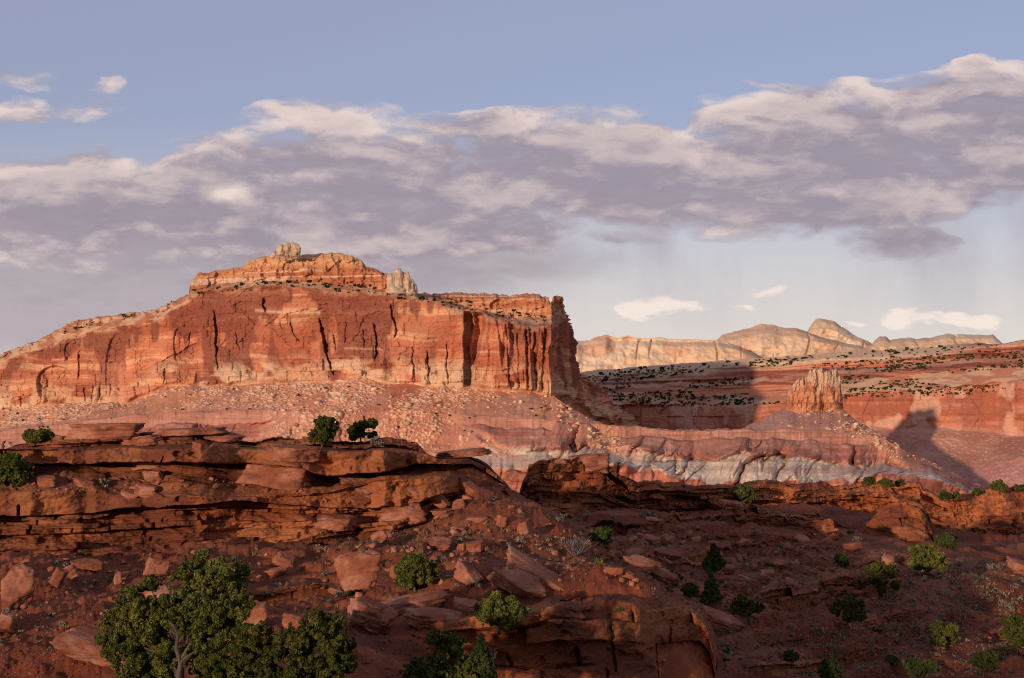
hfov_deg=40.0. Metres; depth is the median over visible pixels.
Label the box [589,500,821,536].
slab ledge
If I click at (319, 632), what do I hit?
juniper tree
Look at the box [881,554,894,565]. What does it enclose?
flat boulder
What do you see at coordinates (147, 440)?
flat boulder
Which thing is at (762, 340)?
white dome
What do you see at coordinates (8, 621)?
boulder
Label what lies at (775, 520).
ledge
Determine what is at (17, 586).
boulder
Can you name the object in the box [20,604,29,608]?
rock
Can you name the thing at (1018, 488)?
juniper bush
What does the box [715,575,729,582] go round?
flat boulder
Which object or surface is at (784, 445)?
badlands slope
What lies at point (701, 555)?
ledge
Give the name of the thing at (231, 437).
flat boulder
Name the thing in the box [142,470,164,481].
boulder
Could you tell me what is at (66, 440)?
boulder
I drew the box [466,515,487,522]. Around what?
flat boulder
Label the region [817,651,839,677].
pine tree
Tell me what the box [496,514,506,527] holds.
boulder
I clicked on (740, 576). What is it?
rock
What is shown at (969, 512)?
rock ridge
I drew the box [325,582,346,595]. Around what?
flat boulder
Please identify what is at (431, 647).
rubble
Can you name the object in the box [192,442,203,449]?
boulder
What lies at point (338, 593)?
sagebrush
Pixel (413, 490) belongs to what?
flat boulder
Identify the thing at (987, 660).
juniper bush
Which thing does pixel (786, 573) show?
rock
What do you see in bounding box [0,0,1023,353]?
sky
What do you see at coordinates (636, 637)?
ledge
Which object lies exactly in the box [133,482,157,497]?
boulder
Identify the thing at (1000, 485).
juniper bush
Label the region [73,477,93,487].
flat boulder
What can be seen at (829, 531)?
flat boulder
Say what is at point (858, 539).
sagebrush
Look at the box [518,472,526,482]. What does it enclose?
boulder
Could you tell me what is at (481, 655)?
pine tree
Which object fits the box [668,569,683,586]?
juniper bush
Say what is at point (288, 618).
boulder
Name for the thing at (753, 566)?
rock
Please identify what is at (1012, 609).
sagebrush
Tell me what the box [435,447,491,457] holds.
flat boulder
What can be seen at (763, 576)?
rock
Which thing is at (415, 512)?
boulder
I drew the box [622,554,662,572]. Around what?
flat boulder
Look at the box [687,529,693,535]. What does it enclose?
flat boulder
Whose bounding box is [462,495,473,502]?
rock
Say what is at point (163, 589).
flat boulder
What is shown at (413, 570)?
juniper bush
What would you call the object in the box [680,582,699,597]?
juniper bush
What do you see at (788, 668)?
ledge
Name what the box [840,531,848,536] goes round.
flat boulder
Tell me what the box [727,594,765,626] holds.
juniper bush
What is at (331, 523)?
boulder
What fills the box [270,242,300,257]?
rock dome
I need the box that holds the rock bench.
[747,570,890,610]
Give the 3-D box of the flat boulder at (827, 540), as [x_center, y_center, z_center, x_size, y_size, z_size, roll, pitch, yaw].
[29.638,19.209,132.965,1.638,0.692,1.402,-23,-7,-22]
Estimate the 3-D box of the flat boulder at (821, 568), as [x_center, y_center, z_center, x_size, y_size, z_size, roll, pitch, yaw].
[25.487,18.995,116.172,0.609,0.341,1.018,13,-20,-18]
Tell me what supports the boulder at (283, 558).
on the red slope at (972, 548)
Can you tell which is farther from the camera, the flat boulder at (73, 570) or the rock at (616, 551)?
the rock at (616, 551)
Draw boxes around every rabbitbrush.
[595,557,603,562]
[614,607,622,611]
[723,656,730,661]
[764,561,772,565]
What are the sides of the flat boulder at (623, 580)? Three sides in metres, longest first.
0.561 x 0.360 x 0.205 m
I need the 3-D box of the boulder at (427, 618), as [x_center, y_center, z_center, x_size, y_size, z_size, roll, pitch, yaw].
[-3.212,11.255,56.488,2.396,0.733,1.418,4,6,0]
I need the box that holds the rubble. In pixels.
[0,476,1023,677]
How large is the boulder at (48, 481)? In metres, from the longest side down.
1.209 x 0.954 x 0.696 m
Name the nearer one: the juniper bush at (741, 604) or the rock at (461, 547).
the rock at (461, 547)
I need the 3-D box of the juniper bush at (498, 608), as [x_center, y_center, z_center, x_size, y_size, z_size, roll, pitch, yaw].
[-0.403,10.506,54.031,2.273,1.682,2.030,0,-4,0]
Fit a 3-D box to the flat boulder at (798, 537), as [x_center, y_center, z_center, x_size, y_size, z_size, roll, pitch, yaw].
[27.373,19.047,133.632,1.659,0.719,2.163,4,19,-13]
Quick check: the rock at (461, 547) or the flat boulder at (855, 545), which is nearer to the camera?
the rock at (461, 547)
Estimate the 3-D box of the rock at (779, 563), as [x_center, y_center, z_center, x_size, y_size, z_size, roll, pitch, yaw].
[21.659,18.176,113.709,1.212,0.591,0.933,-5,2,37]
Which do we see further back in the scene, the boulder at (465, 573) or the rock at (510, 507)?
the rock at (510, 507)
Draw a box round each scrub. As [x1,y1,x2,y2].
[0,525,1023,677]
[191,279,1023,407]
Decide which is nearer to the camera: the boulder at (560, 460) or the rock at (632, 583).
the rock at (632, 583)
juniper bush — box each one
[0,451,33,488]
[22,425,54,445]
[393,549,440,591]
[472,590,530,634]
[587,526,613,545]
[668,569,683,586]
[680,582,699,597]
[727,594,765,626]
[730,484,757,502]
[782,648,799,661]
[828,594,867,629]
[834,553,848,566]
[862,476,875,486]
[864,560,900,596]
[877,477,892,486]
[884,654,899,664]
[894,479,905,486]
[901,656,941,677]
[904,544,948,574]
[925,619,960,647]
[934,531,958,548]
[937,490,952,500]
[952,491,960,500]
[969,650,1001,677]
[971,487,984,495]
[988,478,1008,492]
[999,613,1023,649]
[1012,484,1023,491]
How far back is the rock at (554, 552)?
79.39 m
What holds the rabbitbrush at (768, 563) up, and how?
on the red slope at (972, 548)
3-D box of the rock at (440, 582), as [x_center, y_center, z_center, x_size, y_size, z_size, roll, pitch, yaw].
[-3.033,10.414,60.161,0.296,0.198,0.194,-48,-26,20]
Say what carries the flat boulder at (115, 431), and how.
on the rock ledge at (61, 521)
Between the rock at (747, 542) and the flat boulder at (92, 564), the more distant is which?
the rock at (747, 542)
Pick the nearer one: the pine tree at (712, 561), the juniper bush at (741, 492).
the pine tree at (712, 561)
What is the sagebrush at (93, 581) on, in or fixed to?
on the red slope at (972, 548)
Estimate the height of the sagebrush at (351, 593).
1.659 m
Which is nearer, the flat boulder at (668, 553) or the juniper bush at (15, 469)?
the juniper bush at (15, 469)
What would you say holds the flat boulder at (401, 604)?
on the red slope at (972, 548)
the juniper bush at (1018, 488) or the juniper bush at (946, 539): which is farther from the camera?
the juniper bush at (1018, 488)
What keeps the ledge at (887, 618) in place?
on the red slope at (972, 548)
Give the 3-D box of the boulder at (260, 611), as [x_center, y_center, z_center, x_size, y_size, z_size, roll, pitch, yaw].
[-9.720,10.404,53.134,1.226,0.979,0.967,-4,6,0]
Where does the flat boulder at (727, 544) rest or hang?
on the red slope at (972, 548)
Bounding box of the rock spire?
[385,268,417,295]
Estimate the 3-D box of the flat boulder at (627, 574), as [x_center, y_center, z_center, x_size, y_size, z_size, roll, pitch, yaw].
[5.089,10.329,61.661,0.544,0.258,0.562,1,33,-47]
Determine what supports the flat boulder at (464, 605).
on the red slope at (972, 548)
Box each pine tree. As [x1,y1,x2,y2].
[470,633,497,677]
[699,571,724,604]
[701,543,726,572]
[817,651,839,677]
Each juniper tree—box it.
[93,548,255,677]
[197,605,357,677]
[307,415,339,446]
[346,415,378,440]
[399,655,444,677]
[422,629,471,675]
[444,653,489,677]
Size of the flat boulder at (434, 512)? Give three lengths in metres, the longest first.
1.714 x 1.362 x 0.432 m
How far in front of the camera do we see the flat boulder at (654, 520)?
126.76 m
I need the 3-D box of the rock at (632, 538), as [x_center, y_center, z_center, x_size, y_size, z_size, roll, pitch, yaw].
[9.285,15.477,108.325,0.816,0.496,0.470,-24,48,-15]
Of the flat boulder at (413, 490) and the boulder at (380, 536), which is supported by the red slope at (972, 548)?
the boulder at (380, 536)
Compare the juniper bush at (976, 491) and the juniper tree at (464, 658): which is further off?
the juniper bush at (976, 491)
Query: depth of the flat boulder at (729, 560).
111.63 m
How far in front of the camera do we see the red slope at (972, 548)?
82.02 m
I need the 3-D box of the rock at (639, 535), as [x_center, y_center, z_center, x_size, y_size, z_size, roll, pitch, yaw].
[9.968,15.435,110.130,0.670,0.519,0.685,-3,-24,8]
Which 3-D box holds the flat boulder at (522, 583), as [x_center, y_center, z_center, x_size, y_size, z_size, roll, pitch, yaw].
[0.266,10.281,59.423,2.609,0.650,1.270,25,35,2]
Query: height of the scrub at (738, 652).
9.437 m
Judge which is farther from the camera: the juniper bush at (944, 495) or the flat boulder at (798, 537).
the juniper bush at (944, 495)
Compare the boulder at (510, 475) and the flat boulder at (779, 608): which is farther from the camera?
the boulder at (510, 475)
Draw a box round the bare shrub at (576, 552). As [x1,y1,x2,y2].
[560,535,597,556]
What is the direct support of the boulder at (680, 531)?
on the red slope at (972, 548)
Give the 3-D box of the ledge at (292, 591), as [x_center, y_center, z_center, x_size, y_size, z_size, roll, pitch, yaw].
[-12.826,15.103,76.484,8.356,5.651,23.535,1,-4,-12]
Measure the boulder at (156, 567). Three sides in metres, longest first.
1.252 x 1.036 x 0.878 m
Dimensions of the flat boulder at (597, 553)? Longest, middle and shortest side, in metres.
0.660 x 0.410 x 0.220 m
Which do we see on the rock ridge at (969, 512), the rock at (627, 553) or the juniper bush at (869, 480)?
the juniper bush at (869, 480)
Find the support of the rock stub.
on the red slope at (972, 548)
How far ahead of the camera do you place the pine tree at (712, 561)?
100.33 m
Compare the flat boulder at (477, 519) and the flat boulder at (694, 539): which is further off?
the flat boulder at (694, 539)
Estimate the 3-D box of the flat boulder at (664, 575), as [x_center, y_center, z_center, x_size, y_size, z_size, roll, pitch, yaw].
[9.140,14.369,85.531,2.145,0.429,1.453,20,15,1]
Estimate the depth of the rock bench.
101.73 m
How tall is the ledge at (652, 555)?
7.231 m
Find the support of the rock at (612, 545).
on the red slope at (972, 548)
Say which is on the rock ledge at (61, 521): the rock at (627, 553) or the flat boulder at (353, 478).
the flat boulder at (353, 478)
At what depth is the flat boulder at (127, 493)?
81.28 m
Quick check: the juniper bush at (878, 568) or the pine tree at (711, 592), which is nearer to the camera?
the pine tree at (711, 592)
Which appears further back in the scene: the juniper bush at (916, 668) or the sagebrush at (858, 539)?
the sagebrush at (858, 539)
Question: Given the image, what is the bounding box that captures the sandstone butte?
[784,366,843,412]
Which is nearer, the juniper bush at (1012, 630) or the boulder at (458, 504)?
the boulder at (458, 504)
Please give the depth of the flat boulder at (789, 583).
99.95 m
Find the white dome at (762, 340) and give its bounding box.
[717,324,863,357]
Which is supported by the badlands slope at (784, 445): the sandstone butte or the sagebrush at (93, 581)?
the sandstone butte
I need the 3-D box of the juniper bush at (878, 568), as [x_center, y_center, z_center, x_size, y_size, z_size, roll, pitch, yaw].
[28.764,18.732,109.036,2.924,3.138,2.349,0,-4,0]
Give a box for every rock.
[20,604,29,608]
[21,559,33,566]
[47,566,54,571]
[119,559,126,563]
[354,592,362,597]
[366,542,376,547]
[387,525,396,529]
[429,555,437,561]
[437,579,443,585]
[441,513,450,517]
[450,529,459,534]
[453,526,468,531]
[457,544,465,550]
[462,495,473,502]
[507,505,514,509]
[551,549,559,556]
[604,542,616,549]
[606,549,614,559]
[608,548,621,555]
[622,550,633,556]
[628,536,637,540]
[629,581,635,586]
[635,533,642,537]
[659,534,670,541]
[668,536,674,543]
[687,533,699,537]
[729,530,737,536]
[736,553,742,561]
[737,538,752,547]
[737,574,744,580]
[748,563,756,569]
[759,572,767,580]
[760,569,774,576]
[772,560,786,566]
[781,570,793,578]
[785,577,793,582]
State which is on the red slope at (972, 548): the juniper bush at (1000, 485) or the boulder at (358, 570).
the boulder at (358, 570)
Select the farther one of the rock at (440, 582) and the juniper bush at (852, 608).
the juniper bush at (852, 608)
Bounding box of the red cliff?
[580,340,1023,487]
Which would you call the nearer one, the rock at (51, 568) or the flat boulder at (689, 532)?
the rock at (51, 568)
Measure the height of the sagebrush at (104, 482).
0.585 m
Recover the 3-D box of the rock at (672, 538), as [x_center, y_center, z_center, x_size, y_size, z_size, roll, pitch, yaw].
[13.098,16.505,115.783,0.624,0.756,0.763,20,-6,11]
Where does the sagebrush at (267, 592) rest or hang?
on the ledge at (292, 591)
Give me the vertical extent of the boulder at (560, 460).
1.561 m
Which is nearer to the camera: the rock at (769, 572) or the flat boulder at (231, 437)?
the flat boulder at (231, 437)
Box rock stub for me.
[806,518,837,540]
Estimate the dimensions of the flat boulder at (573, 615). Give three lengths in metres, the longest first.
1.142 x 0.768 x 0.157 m
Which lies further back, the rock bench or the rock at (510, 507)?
the rock bench
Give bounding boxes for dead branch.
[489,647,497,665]
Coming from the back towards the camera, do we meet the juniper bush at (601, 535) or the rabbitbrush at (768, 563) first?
the rabbitbrush at (768, 563)
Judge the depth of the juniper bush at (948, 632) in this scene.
92.18 m
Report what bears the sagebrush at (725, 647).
on the red slope at (972, 548)
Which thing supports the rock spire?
on the mesa
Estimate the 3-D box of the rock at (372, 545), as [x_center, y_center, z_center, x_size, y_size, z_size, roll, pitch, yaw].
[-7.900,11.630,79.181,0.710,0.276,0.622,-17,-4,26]
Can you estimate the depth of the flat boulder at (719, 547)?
114.63 m
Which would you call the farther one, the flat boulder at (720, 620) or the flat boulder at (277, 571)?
the flat boulder at (720, 620)
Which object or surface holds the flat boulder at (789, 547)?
on the red slope at (972, 548)
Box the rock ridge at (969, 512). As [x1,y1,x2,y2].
[624,476,1023,536]
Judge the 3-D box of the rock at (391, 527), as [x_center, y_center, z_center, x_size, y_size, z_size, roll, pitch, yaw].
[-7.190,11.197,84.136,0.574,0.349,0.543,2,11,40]
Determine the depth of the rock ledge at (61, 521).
83.11 m
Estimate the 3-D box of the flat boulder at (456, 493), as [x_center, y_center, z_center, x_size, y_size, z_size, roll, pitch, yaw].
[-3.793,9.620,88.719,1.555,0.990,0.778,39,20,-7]
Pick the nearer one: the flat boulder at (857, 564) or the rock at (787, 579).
the rock at (787, 579)
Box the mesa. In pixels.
[0,252,639,426]
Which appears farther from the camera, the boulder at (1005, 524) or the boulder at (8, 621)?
the boulder at (1005, 524)
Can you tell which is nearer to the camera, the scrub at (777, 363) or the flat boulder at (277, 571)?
the flat boulder at (277, 571)
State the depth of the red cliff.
1343.92 m
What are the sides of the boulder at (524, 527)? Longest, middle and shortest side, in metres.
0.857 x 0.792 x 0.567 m
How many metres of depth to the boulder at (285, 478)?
83.55 m
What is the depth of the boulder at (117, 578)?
70.63 m
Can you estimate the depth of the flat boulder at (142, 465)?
84.48 m
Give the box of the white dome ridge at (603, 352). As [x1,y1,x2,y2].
[575,335,758,371]
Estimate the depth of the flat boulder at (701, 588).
90.36 m
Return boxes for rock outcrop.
[866,500,935,541]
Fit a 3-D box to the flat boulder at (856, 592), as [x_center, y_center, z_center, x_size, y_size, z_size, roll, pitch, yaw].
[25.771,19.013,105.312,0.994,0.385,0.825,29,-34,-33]
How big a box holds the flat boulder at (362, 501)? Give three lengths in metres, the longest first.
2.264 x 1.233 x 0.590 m
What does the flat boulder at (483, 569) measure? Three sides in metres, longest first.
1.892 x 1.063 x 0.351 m
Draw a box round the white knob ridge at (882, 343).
[858,334,1002,350]
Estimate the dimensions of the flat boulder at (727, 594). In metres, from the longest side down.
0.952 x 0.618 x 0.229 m
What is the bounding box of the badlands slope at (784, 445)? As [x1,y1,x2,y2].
[0,377,984,494]
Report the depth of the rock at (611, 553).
83.55 m
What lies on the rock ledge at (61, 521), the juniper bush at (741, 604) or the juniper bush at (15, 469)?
the juniper bush at (15, 469)
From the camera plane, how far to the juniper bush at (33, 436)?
85.21 m
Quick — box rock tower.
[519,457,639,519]
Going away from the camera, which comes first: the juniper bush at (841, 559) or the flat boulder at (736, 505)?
the juniper bush at (841, 559)
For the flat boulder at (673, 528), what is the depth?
128.52 m
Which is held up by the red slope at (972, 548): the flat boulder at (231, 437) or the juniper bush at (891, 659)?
the juniper bush at (891, 659)
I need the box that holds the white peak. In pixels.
[807,318,871,347]
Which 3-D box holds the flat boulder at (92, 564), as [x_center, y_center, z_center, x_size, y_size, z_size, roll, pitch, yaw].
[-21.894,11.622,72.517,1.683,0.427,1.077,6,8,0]
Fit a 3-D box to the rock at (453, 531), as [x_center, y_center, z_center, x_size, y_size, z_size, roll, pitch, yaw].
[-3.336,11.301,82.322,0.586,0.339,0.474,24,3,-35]
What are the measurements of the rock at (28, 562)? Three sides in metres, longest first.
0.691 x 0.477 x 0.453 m
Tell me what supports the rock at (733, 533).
on the red slope at (972, 548)
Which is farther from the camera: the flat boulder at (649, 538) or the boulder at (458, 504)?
the flat boulder at (649, 538)
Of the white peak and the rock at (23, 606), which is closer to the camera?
the rock at (23, 606)
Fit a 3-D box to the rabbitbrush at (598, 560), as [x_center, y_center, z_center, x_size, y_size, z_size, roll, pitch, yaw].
[3.869,9.816,62.379,0.378,0.265,0.363,0,-4,0]
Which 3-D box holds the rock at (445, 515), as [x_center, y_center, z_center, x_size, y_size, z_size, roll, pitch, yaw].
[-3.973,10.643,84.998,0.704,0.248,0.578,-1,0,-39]
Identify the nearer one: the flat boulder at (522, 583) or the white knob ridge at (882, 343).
the flat boulder at (522, 583)
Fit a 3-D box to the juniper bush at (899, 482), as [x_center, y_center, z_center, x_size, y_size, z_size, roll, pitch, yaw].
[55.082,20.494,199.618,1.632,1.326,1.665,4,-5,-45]
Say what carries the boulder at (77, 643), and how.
on the red slope at (972, 548)
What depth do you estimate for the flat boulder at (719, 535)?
128.30 m
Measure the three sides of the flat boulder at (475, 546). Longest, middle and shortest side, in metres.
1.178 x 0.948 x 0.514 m
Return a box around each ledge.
[0,428,510,556]
[244,578,334,603]
[440,593,716,677]
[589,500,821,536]
[600,550,655,561]
[655,555,701,571]
[690,532,812,561]
[706,512,849,528]
[737,642,891,676]
[770,605,930,646]
[820,577,899,599]
[860,554,911,566]
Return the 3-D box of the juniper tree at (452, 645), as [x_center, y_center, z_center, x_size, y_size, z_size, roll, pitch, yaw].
[-2.091,11.370,46.332,1.839,3.554,1.442,0,-4,0]
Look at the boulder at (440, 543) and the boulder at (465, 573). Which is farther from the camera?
the boulder at (440, 543)
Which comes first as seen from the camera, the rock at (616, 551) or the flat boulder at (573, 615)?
the flat boulder at (573, 615)
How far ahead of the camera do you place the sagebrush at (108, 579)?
70.80 m
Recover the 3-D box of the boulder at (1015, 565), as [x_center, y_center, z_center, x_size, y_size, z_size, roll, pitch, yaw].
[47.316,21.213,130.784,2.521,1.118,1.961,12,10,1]
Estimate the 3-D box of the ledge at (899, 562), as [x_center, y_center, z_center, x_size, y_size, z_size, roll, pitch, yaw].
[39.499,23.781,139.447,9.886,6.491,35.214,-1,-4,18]
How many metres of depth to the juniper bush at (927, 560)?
118.88 m
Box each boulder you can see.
[0,612,17,629]
[1,564,34,612]
[36,475,56,487]
[48,567,68,587]
[49,625,125,669]
[53,439,83,444]
[64,423,145,439]
[64,564,80,578]
[70,558,102,570]
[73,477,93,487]
[113,570,121,584]
[121,434,163,445]
[121,489,137,498]
[131,462,169,469]
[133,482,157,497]
[138,581,170,598]
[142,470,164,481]
[143,557,169,575]
[150,427,229,435]
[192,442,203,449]
[203,432,245,442]
[235,463,313,490]
[241,600,270,624]
[264,566,289,576]
[270,445,323,461]
[272,551,295,566]
[282,612,306,631]
[315,513,356,532]
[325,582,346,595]
[333,551,381,591]
[339,474,372,495]
[346,597,397,633]
[349,495,370,508]
[370,529,387,542]
[379,502,426,525]
[381,589,449,614]
[389,564,396,579]
[402,607,461,630]
[406,486,423,500]
[423,537,451,550]
[427,508,452,516]
[428,494,450,508]
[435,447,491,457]
[446,491,460,497]
[452,498,465,510]
[453,560,483,584]
[453,596,480,614]
[459,477,481,494]
[465,540,483,552]
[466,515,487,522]
[470,559,492,581]
[487,569,546,597]
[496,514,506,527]
[503,469,518,481]
[506,545,564,590]
[517,522,529,534]
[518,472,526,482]
[541,608,564,623]
[554,458,566,470]
[568,453,609,473]
[569,605,584,619]
[592,550,600,557]
[603,566,624,574]
[619,577,626,582]
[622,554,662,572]
[622,570,634,579]
[643,534,660,544]
[646,516,664,523]
[651,568,679,583]
[653,546,682,559]
[670,523,687,532]
[675,526,686,538]
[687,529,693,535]
[691,536,700,542]
[696,584,703,595]
[702,605,745,631]
[708,540,724,549]
[713,533,723,538]
[715,499,745,510]
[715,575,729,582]
[718,540,730,549]
[721,557,735,563]
[721,564,736,574]
[723,591,733,596]
[759,559,769,564]
[765,580,778,588]
[773,604,782,610]
[784,582,795,586]
[785,544,792,550]
[794,533,809,541]
[811,598,820,604]
[816,567,825,570]
[817,537,833,544]
[824,528,838,534]
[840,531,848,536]
[842,541,863,550]
[850,589,861,595]
[853,561,861,567]
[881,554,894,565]
[989,518,1012,528]
[1006,556,1023,575]
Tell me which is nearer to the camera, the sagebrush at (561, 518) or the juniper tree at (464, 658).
the juniper tree at (464, 658)
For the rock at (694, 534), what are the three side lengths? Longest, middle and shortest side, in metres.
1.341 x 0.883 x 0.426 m
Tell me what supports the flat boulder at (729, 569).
on the red slope at (972, 548)
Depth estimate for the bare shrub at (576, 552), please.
79.68 m
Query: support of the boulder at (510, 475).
on the badlands slope at (784, 445)
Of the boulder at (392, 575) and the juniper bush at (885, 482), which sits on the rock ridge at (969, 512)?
the juniper bush at (885, 482)
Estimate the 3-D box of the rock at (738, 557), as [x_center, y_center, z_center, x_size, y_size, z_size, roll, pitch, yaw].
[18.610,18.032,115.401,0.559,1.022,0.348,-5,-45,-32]
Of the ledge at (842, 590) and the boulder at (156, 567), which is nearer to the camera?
the boulder at (156, 567)
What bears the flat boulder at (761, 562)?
on the red slope at (972, 548)
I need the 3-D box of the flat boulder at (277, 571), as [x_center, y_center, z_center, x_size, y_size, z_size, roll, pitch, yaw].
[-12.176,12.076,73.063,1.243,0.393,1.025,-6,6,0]
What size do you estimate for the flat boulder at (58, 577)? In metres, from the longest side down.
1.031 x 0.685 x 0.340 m
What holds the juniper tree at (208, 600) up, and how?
on the red slope at (972, 548)
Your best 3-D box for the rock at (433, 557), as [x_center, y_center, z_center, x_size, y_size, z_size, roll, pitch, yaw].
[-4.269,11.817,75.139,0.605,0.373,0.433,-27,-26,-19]
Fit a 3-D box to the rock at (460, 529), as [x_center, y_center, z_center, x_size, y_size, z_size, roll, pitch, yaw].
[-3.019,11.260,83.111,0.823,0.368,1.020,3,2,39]
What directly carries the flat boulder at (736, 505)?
on the slab ledge at (674, 515)
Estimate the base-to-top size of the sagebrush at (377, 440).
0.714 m
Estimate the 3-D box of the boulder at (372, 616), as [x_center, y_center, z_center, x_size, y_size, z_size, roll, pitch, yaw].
[-5.582,10.980,55.950,2.051,1.079,1.360,25,17,-8]
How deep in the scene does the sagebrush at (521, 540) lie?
80.58 m
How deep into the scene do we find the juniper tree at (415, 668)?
45.87 m
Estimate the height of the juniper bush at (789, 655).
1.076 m
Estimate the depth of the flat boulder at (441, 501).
86.66 m
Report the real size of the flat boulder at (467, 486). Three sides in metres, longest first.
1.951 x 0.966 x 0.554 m
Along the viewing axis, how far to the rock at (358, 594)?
64.20 m
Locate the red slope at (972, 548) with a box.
[0,486,1023,677]
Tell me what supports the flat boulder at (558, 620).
on the ledge at (636, 637)
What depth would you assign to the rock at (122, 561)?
76.58 m
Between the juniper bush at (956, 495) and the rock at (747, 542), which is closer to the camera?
the rock at (747, 542)
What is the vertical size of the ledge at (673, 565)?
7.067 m
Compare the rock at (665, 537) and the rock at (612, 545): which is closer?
the rock at (612, 545)
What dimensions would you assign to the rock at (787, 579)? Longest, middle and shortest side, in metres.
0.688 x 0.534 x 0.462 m
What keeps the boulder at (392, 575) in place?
on the red slope at (972, 548)
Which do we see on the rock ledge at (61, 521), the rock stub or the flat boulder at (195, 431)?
the flat boulder at (195, 431)
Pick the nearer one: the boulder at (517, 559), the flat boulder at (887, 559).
the boulder at (517, 559)
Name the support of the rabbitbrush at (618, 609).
on the ledge at (636, 637)
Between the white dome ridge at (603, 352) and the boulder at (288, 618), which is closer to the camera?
the boulder at (288, 618)
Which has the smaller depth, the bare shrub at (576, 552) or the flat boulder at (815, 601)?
the bare shrub at (576, 552)
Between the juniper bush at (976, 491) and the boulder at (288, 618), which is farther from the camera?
the juniper bush at (976, 491)
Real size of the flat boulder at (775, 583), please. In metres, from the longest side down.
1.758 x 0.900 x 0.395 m
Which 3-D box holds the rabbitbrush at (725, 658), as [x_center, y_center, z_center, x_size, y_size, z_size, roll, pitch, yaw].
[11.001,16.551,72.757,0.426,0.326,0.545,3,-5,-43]
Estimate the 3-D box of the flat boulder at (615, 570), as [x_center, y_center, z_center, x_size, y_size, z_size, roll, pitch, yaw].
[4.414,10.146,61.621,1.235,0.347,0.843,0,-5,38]
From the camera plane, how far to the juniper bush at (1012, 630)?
91.19 m
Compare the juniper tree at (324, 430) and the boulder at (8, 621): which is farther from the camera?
the juniper tree at (324, 430)
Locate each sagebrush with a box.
[91,579,100,584]
[98,478,110,487]
[104,576,113,581]
[262,590,270,595]
[334,591,342,596]
[339,587,362,595]
[370,436,385,445]
[515,536,523,542]
[555,515,564,521]
[719,640,734,654]
[851,536,860,541]
[1008,606,1014,611]
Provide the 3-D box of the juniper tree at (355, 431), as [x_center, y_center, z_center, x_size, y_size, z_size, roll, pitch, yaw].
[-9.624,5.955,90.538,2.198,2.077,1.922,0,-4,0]

